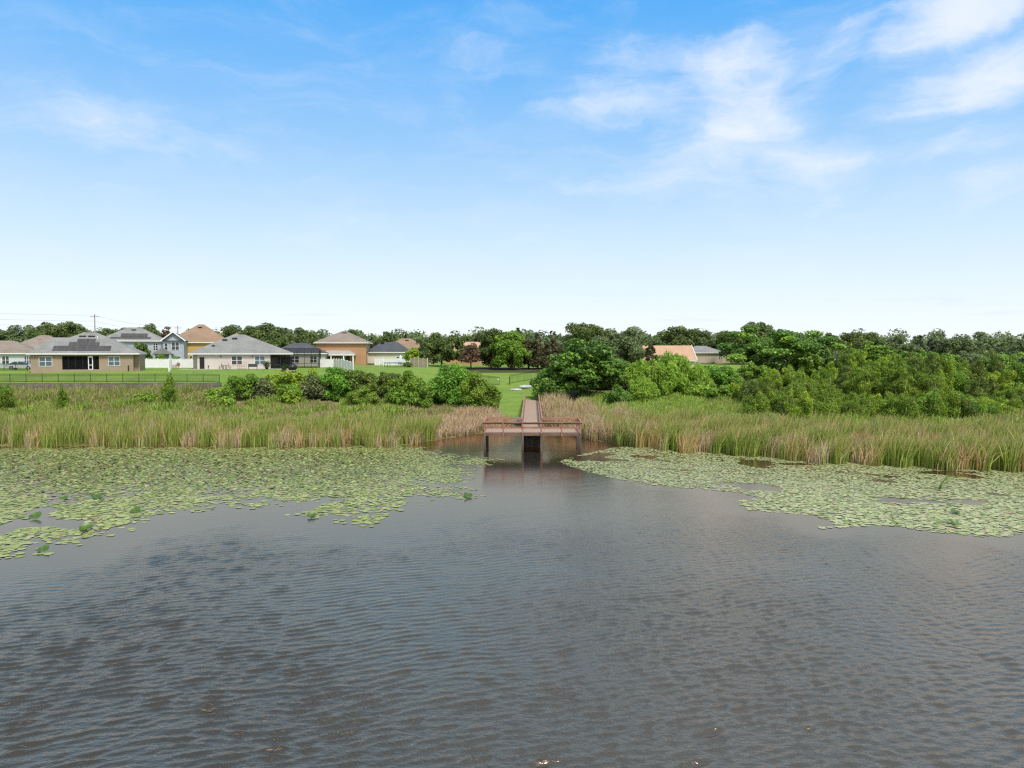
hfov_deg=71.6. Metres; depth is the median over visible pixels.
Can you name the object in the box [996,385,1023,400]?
thicket shrub
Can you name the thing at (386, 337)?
oak tree
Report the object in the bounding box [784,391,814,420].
thicket shrub
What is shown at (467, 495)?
raised leaf
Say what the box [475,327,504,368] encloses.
lawn tree
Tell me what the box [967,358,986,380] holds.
thicket tree
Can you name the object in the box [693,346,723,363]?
house
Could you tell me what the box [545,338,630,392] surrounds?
camphor tree
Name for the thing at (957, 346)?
oak tree
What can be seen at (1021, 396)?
thicket shrub
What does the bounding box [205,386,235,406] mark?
marsh shrub
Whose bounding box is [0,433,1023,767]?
water
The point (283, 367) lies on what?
planter
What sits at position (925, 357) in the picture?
woodland tree
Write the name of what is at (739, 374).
understory bush
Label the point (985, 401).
thicket shrub
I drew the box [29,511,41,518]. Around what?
raised leaf
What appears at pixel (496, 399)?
bank shrub
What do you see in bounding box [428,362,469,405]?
bank shrub
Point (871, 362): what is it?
thicket tree
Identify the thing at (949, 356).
woodland tree
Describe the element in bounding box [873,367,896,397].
thicket tree
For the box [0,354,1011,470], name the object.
ground
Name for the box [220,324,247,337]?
oak tree
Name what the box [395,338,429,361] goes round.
house
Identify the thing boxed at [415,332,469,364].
oak tree
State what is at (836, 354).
woodland tree
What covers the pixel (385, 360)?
vinyl fence
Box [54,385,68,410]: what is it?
marsh shrub
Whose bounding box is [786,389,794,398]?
thicket shrub
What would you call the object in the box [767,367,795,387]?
thicket tree
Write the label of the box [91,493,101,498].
raised leaf
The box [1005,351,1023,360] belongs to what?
woodland tree
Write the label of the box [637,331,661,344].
oak tree
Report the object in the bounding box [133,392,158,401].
marsh shrub
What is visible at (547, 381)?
camphor sapling
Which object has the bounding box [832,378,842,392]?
thicket tree
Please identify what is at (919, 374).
thicket tree
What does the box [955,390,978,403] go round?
thicket shrub
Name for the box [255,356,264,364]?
window
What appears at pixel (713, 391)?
understory bush
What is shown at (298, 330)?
oak tree
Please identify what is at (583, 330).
oak tree
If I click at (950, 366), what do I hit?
thicket tree
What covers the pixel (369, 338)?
oak tree
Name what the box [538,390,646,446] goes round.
dead reeds
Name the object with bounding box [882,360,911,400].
thicket tree
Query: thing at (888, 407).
thicket shrub
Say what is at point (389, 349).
house
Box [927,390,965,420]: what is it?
thicket shrub
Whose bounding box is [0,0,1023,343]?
sky
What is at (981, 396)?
thicket shrub
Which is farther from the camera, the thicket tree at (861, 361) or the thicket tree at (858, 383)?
the thicket tree at (861, 361)
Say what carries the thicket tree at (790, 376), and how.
on the ground at (511, 403)
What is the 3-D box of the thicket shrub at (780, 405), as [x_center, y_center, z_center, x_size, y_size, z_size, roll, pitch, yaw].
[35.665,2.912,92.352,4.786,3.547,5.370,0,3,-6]
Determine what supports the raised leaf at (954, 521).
on the water
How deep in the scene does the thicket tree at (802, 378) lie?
96.64 m
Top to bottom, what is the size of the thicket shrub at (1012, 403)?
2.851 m
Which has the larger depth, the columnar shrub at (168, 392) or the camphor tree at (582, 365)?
the camphor tree at (582, 365)
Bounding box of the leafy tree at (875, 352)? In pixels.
[854,341,896,362]
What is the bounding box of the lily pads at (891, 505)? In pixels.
[561,446,1023,536]
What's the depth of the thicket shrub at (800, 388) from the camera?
92.43 m
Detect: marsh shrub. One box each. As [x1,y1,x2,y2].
[0,383,15,411]
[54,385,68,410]
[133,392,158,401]
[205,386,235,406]
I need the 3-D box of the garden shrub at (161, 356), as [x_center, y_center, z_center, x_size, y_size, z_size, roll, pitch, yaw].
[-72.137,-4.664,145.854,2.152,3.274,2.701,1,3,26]
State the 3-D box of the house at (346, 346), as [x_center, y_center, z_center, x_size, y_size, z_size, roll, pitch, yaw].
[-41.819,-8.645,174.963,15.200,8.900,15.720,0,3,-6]
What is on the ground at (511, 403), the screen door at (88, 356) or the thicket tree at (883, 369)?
the thicket tree at (883, 369)
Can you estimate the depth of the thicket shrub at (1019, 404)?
88.18 m
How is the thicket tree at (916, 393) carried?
on the ground at (511, 403)
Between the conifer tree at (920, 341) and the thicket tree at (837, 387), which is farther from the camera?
the conifer tree at (920, 341)
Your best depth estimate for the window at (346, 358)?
170.98 m
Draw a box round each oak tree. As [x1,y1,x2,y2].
[0,324,23,341]
[17,324,32,341]
[26,322,71,338]
[63,321,91,336]
[96,328,119,335]
[119,323,161,336]
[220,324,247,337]
[244,322,283,340]
[258,331,310,347]
[279,327,303,334]
[297,330,320,346]
[347,329,364,338]
[362,334,377,347]
[373,331,397,345]
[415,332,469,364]
[461,333,473,341]
[471,333,480,341]
[559,322,603,352]
[592,326,645,362]
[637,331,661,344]
[652,331,676,344]
[666,325,714,347]
[687,333,721,348]
[712,321,774,356]
[818,332,852,352]
[839,331,886,352]
[885,335,922,353]
[932,335,978,354]
[973,339,994,353]
[993,346,1011,355]
[1010,339,1023,354]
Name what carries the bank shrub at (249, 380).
on the ground at (511, 403)
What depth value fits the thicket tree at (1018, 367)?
97.53 m
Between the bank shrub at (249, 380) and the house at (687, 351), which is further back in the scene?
the house at (687, 351)
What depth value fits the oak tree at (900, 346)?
212.57 m
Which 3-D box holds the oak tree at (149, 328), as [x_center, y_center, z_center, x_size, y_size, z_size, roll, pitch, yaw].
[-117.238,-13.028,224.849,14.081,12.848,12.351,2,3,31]
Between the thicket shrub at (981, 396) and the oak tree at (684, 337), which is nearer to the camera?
the thicket shrub at (981, 396)
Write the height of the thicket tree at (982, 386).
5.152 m
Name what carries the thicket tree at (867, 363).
on the ground at (511, 403)
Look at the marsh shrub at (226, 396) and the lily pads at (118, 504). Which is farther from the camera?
the marsh shrub at (226, 396)
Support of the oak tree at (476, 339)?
on the ground at (511, 403)
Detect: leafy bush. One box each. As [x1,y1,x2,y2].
[704,364,735,387]
[720,372,744,385]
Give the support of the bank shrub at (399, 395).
on the ground at (511, 403)
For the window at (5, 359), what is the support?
in the house at (12, 351)
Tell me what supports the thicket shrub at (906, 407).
on the ground at (511, 403)
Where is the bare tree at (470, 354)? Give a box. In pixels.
[457,343,482,368]
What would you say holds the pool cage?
on the ground at (511, 403)
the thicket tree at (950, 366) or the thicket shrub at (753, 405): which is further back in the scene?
the thicket tree at (950, 366)
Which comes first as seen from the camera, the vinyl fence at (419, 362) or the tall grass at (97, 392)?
the tall grass at (97, 392)
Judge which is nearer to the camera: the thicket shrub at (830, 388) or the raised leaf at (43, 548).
the raised leaf at (43, 548)
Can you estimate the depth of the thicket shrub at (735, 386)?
103.98 m
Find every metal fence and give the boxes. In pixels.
[0,374,219,382]
[1,363,27,370]
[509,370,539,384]
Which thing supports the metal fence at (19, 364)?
on the ground at (511, 403)
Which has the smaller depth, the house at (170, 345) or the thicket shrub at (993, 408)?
the thicket shrub at (993, 408)
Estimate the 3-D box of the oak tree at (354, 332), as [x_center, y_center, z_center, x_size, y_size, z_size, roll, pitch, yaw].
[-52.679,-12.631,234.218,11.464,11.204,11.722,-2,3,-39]
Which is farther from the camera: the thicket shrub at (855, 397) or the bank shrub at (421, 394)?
the bank shrub at (421, 394)
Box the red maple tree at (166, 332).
[161,326,170,337]
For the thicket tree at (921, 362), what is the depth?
105.11 m
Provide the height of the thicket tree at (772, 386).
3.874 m
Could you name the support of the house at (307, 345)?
on the ground at (511, 403)
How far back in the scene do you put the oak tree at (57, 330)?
201.73 m
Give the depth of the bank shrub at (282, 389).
103.31 m
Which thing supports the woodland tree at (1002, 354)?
on the ground at (511, 403)
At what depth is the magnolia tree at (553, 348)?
158.63 m
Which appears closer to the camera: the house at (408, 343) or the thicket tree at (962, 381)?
the thicket tree at (962, 381)
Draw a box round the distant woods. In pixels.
[15,326,1023,353]
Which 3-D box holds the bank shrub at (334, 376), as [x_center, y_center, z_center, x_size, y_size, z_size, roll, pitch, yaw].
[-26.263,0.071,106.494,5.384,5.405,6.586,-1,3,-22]
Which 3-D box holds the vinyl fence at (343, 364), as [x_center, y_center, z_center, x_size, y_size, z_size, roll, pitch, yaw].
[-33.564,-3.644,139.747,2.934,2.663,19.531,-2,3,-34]
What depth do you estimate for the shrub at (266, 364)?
129.45 m
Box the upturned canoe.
[519,385,532,387]
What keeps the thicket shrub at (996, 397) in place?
on the ground at (511, 403)
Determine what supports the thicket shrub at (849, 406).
on the ground at (511, 403)
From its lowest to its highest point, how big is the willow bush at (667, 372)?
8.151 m
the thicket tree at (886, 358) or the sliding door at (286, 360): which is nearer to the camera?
the thicket tree at (886, 358)
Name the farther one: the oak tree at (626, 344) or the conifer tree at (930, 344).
the conifer tree at (930, 344)
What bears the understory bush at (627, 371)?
on the ground at (511, 403)
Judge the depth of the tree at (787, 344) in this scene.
137.32 m
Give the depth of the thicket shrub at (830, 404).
87.91 m
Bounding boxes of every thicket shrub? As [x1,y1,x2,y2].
[728,381,749,400]
[741,394,771,414]
[755,386,776,402]
[756,390,786,412]
[771,394,794,414]
[784,379,819,400]
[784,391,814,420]
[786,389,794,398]
[790,397,820,418]
[812,397,842,419]
[819,390,842,406]
[821,382,847,401]
[839,391,866,401]
[840,397,876,420]
[858,393,882,416]
[878,390,898,400]
[878,397,899,418]
[886,393,917,420]
[890,400,920,420]
[914,390,943,417]
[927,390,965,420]
[945,398,978,419]
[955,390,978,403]
[961,394,987,404]
[961,396,1002,415]
[978,397,1020,415]
[991,395,1004,402]
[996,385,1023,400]
[1000,400,1015,413]
[1010,391,1023,403]
[1011,398,1023,412]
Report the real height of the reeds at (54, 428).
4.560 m
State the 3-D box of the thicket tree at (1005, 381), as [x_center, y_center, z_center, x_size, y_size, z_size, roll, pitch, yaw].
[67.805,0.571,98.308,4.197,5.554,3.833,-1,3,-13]
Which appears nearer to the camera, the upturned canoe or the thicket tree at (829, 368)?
the thicket tree at (829, 368)
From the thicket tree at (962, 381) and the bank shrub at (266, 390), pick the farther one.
the bank shrub at (266, 390)
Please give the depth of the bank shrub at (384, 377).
107.35 m
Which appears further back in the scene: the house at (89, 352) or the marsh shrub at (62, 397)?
the house at (89, 352)
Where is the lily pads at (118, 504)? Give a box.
[0,444,502,544]
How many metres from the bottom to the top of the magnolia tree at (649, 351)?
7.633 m
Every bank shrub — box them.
[224,373,258,397]
[246,377,275,398]
[260,370,300,393]
[274,384,304,401]
[282,388,301,403]
[291,368,319,389]
[299,374,331,399]
[318,367,352,399]
[342,369,381,397]
[345,385,379,404]
[374,371,401,394]
[384,386,412,405]
[386,370,422,393]
[404,379,434,407]
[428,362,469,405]
[458,370,496,410]
[486,385,502,408]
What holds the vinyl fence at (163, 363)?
on the ground at (511, 403)
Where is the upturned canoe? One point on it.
(525, 386)
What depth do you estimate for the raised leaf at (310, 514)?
43.99 m
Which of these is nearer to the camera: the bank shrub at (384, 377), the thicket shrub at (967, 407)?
the thicket shrub at (967, 407)
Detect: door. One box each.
[88,356,92,368]
[89,358,91,368]
[200,357,204,368]
[278,357,291,367]
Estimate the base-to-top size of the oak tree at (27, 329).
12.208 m
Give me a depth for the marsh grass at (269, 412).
96.64 m
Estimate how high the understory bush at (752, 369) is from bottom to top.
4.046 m
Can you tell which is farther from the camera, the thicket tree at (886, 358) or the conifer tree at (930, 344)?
the conifer tree at (930, 344)
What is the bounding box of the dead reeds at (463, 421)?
[294,404,513,447]
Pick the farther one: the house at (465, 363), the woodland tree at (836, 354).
the house at (465, 363)
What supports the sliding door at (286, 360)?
in the house at (234, 349)
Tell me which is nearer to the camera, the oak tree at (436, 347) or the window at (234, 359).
the window at (234, 359)
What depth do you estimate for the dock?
73.38 m
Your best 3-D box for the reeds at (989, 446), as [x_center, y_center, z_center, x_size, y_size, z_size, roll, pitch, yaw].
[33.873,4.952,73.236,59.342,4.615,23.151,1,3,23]
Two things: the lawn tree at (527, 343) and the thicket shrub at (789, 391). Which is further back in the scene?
the lawn tree at (527, 343)
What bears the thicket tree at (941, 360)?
on the ground at (511, 403)
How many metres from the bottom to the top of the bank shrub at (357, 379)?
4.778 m
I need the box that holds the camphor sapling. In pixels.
[529,367,567,400]
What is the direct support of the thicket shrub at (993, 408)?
on the ground at (511, 403)
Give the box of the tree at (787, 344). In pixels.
[716,325,846,374]
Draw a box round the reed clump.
[938,472,963,489]
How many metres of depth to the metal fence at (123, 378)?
104.87 m
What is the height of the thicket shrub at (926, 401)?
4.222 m
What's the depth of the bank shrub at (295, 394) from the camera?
102.09 m
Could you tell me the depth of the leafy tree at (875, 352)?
133.32 m
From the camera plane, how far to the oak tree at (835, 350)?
196.63 m
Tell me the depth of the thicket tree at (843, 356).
108.14 m
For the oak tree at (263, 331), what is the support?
on the ground at (511, 403)
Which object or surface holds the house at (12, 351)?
on the ground at (511, 403)
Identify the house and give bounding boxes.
[0,341,34,367]
[20,335,54,346]
[26,332,146,373]
[33,337,67,349]
[106,327,186,358]
[179,334,295,370]
[180,324,237,358]
[282,343,328,358]
[313,331,373,364]
[368,342,408,364]
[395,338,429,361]
[445,342,492,364]
[641,345,697,365]
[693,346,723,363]
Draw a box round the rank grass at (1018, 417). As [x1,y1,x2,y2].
[701,395,1023,430]
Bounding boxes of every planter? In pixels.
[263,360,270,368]
[281,363,287,371]
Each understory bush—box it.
[601,384,632,403]
[603,358,622,388]
[612,362,634,386]
[685,381,710,398]
[703,383,735,399]
[718,367,745,378]
[737,361,768,378]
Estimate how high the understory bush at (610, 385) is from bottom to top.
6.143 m
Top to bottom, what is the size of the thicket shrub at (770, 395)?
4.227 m
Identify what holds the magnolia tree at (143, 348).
on the ground at (511, 403)
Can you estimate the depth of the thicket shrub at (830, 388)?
93.91 m
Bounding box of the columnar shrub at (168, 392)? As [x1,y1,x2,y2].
[160,373,177,403]
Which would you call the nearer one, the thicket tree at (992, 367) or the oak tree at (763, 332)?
the thicket tree at (992, 367)
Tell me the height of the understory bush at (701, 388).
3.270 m
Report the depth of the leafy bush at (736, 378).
117.73 m
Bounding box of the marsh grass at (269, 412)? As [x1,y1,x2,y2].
[0,387,462,424]
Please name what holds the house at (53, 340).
on the ground at (511, 403)
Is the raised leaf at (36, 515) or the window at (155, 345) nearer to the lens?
the raised leaf at (36, 515)
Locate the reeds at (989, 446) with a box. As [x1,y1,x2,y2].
[593,402,1023,472]
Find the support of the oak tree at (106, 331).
on the ground at (511, 403)
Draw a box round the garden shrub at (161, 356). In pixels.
[156,354,165,358]
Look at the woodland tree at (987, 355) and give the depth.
142.47 m
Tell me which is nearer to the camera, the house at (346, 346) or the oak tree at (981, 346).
the house at (346, 346)
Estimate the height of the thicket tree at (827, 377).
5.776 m
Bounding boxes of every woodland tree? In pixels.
[788,351,826,374]
[822,360,840,370]
[825,351,847,364]
[884,349,916,359]
[913,349,937,358]
[922,354,948,366]
[936,353,963,370]
[956,353,990,365]
[961,351,1001,366]
[982,351,1007,359]
[984,356,1022,369]
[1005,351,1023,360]
[1015,356,1023,362]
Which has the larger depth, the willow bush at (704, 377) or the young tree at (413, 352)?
the young tree at (413, 352)
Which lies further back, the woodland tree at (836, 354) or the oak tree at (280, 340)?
the oak tree at (280, 340)
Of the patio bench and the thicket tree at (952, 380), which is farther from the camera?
the patio bench
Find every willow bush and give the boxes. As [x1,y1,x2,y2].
[626,375,660,401]
[628,350,699,395]
[687,362,714,389]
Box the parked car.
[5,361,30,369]
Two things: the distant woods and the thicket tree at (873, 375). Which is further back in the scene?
the distant woods
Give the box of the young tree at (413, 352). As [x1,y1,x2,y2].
[402,347,428,360]
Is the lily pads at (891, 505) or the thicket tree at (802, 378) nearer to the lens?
the lily pads at (891, 505)
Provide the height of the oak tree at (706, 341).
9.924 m
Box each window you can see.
[2,356,8,363]
[24,356,30,363]
[39,357,51,365]
[108,356,119,365]
[153,343,157,350]
[171,342,178,349]
[231,356,241,364]
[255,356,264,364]
[342,356,349,360]
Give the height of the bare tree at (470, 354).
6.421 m
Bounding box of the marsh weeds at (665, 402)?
[576,390,784,418]
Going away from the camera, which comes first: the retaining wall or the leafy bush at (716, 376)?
the retaining wall
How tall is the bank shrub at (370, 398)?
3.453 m
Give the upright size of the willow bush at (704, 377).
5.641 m
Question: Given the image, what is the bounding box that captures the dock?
[483,393,581,453]
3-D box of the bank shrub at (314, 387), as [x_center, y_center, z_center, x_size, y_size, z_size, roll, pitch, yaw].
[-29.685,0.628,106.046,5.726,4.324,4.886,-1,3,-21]
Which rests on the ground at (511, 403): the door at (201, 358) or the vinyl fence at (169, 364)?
the vinyl fence at (169, 364)
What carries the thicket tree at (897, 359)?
on the ground at (511, 403)
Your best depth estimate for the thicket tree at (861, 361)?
106.14 m
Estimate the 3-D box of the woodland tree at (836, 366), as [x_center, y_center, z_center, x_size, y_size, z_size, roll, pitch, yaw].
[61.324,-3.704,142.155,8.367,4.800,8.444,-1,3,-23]
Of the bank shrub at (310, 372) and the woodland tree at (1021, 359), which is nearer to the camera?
the bank shrub at (310, 372)
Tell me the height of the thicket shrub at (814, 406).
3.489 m
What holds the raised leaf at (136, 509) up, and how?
on the water
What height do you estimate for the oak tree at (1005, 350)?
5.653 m
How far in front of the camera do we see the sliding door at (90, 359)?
116.51 m
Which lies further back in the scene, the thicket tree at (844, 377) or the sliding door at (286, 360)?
the sliding door at (286, 360)
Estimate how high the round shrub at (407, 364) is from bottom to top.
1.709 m
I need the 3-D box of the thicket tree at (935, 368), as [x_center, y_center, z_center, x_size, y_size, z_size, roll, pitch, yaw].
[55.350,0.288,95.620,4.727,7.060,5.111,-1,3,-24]
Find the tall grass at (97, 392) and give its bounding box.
[2,381,222,409]
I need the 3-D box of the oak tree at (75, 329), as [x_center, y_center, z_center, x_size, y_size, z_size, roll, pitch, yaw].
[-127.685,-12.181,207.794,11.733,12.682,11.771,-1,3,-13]
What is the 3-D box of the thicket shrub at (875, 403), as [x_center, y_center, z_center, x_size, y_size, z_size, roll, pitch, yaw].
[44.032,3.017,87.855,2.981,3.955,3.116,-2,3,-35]
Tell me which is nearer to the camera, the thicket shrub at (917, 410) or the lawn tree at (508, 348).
the thicket shrub at (917, 410)
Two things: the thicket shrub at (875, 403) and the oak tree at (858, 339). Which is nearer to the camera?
the thicket shrub at (875, 403)
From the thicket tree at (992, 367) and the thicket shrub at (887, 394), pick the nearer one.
the thicket shrub at (887, 394)
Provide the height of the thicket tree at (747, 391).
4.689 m
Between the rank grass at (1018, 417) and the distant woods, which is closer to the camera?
the rank grass at (1018, 417)
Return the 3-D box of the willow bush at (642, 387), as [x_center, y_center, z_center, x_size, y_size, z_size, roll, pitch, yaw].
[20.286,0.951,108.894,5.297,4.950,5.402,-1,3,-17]
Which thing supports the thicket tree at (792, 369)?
on the ground at (511, 403)
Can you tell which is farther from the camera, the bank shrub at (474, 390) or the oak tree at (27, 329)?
the oak tree at (27, 329)
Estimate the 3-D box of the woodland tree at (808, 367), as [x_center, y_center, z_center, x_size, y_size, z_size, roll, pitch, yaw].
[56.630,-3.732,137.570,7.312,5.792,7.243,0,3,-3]
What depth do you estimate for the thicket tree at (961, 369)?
102.03 m
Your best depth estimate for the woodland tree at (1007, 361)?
134.55 m
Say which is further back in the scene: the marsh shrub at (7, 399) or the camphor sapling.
the camphor sapling
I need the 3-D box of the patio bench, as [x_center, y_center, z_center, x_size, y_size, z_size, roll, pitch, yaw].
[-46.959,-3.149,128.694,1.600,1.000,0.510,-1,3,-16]
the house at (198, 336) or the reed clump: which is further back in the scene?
the house at (198, 336)
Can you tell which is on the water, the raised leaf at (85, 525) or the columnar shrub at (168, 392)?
the raised leaf at (85, 525)
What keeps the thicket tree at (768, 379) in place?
on the ground at (511, 403)
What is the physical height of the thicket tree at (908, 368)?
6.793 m
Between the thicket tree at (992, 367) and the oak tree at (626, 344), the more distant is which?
the oak tree at (626, 344)
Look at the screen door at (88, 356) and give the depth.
114.37 m
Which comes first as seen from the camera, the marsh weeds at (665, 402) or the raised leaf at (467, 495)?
the raised leaf at (467, 495)
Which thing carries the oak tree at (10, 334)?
on the ground at (511, 403)
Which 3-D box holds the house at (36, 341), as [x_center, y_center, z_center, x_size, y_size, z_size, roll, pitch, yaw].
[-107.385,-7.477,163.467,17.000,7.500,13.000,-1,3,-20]
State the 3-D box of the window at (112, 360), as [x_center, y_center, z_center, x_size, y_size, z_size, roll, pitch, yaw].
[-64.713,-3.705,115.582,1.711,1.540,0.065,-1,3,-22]
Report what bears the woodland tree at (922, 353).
on the ground at (511, 403)
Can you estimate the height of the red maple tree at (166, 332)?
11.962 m
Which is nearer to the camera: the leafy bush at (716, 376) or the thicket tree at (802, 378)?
the thicket tree at (802, 378)
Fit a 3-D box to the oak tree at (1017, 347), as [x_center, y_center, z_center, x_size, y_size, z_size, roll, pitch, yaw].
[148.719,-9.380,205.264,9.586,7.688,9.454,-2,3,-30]
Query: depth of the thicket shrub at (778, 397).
91.81 m
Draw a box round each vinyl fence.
[145,358,192,367]
[168,358,171,371]
[320,358,353,369]
[375,357,409,364]
[410,357,427,367]
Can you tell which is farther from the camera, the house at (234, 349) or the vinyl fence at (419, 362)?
the vinyl fence at (419, 362)
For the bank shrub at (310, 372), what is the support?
on the ground at (511, 403)
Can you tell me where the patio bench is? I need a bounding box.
[248,364,257,368]
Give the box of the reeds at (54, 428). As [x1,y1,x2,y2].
[0,404,443,449]
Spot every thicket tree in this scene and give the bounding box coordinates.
[737,379,777,402]
[749,373,772,386]
[758,375,786,390]
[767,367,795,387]
[769,384,784,393]
[773,372,797,390]
[785,364,809,380]
[795,370,820,400]
[806,370,834,396]
[812,361,836,377]
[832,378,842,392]
[833,364,854,393]
[836,348,852,376]
[841,367,873,399]
[848,343,867,368]
[856,361,871,370]
[866,359,879,367]
[866,361,888,393]
[866,371,887,395]
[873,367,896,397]
[878,353,896,372]
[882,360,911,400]
[892,352,908,365]
[904,364,919,386]
[905,352,935,371]
[907,362,942,395]
[907,373,943,398]
[914,369,930,389]
[931,366,955,399]
[933,354,948,376]
[943,357,968,377]
[943,370,973,400]
[948,366,971,379]
[963,375,999,398]
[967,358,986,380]
[983,349,1005,375]
[987,369,1016,398]
[1007,359,1023,389]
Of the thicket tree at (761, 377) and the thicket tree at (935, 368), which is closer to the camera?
the thicket tree at (935, 368)
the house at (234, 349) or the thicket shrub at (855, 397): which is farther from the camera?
the house at (234, 349)
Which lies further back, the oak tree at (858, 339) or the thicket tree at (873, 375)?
the oak tree at (858, 339)
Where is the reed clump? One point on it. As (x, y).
(941, 484)
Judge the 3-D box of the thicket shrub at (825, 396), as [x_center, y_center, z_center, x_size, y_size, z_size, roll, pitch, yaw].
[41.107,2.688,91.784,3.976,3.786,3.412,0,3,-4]
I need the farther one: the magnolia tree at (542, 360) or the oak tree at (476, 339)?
the oak tree at (476, 339)
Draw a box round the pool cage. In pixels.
[283,348,320,367]
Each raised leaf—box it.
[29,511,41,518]
[36,544,48,551]
[79,522,92,529]
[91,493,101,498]
[130,506,140,512]
[307,511,315,516]
[464,492,471,497]
[949,519,959,524]
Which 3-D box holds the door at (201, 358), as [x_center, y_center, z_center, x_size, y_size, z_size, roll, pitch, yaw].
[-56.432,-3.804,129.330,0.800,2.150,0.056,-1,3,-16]
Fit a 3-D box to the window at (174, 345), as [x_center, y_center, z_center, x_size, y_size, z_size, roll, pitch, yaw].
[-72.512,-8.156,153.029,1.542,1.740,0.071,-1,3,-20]
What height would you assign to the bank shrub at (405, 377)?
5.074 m
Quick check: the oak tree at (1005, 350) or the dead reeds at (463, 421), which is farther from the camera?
the oak tree at (1005, 350)
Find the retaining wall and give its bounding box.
[0,383,221,394]
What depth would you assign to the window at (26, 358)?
141.13 m
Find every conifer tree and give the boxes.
[915,335,924,352]
[923,339,936,354]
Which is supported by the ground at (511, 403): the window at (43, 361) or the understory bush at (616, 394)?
the understory bush at (616, 394)
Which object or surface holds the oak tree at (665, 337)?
on the ground at (511, 403)
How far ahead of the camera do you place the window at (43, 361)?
112.00 m
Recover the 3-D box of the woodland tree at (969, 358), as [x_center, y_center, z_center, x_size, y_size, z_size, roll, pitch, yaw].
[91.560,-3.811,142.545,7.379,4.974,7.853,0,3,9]
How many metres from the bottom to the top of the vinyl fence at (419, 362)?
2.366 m
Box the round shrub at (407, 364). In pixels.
[402,361,412,366]
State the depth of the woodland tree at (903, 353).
168.47 m
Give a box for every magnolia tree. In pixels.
[133,342,152,358]
[526,333,548,368]
[539,330,564,367]
[643,341,660,364]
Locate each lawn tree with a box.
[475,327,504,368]
[489,330,532,369]
[522,339,536,368]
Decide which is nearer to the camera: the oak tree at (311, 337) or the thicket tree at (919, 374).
the thicket tree at (919, 374)
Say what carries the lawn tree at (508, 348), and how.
on the ground at (511, 403)
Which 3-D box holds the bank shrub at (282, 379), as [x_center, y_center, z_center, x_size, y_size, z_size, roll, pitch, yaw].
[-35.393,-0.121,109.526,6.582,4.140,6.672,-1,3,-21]

